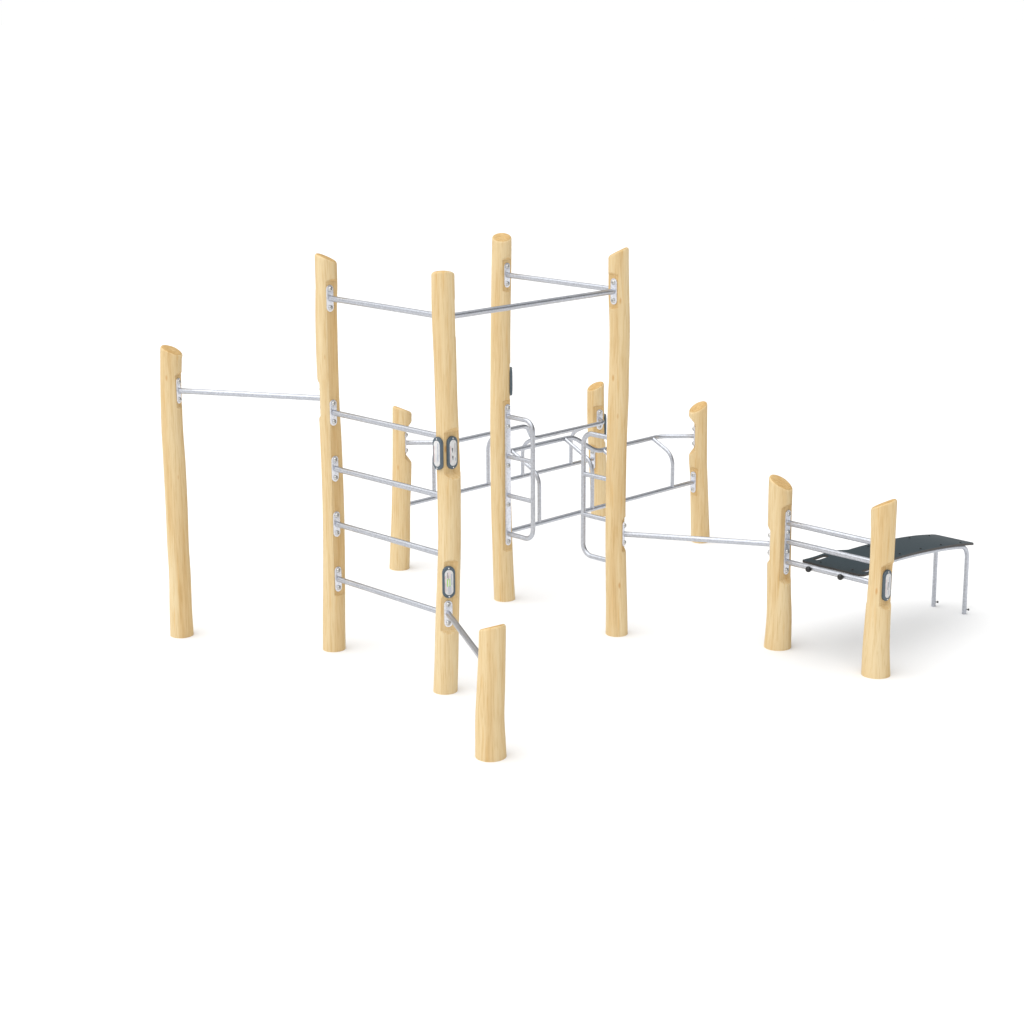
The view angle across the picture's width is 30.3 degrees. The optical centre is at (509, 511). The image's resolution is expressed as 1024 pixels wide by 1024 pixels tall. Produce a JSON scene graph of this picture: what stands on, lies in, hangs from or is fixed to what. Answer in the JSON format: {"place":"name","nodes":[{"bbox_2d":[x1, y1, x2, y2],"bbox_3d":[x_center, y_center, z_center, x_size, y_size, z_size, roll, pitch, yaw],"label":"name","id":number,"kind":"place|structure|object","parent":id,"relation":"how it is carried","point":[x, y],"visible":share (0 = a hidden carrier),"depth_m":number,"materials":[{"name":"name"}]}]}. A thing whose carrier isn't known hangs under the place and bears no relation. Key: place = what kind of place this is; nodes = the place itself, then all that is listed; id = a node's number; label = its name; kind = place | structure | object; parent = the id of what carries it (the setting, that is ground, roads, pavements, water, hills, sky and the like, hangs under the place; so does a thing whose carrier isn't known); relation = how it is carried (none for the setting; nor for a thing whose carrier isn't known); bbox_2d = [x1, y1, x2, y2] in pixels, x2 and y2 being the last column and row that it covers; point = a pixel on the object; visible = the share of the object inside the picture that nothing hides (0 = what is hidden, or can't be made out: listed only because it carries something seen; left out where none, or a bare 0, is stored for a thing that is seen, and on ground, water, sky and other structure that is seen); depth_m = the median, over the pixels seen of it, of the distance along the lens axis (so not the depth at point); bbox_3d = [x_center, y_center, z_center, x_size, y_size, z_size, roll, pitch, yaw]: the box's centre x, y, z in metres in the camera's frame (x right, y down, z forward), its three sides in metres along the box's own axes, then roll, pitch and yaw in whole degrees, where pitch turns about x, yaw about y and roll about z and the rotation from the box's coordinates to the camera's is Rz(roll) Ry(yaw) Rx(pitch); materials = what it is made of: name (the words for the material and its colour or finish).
{"place":"outdoors","nodes":[
{"label":"outdoors","id":0,"kind":"place"},
{"bbox_2d":[0,20,1023,1023],"bbox_3d":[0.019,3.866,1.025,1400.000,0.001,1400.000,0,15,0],"label":"ground","id":1,"kind":"structure","parent":0,"point":[690,800],"depth_m":15.06,"materials":[{"name":"white"}]},
{"bbox_2d":[160,233,896,761],"bbox_3d":[0.548,-0.479,12.432,4.379,2.587,4.064,-14,20,-42],"label":"climbing frame","id":2,"kind":"object","parent":1,"relation":"on","point":[608,499],"visible":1,"depth_m":12.07,"materials":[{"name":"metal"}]},
{"bbox_2d":[802,534,973,613],"bbox_3d":[2.500,0.516,12.432,1.514,0.604,0.472,-14,20,-43],"label":"sit up bench","id":3,"kind":"object","parent":1,"relation":"on","point":[907,547],"visible":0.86,"depth_m":12.41,"materials":[{"name":"dark grey plastic"},{"name":"galvanised steel"},{"name":"black plastic"}]},
{"bbox_2d":[0,0,1023,24],"label":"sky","id":4,"kind":"structure","parent":0,"point":[12,12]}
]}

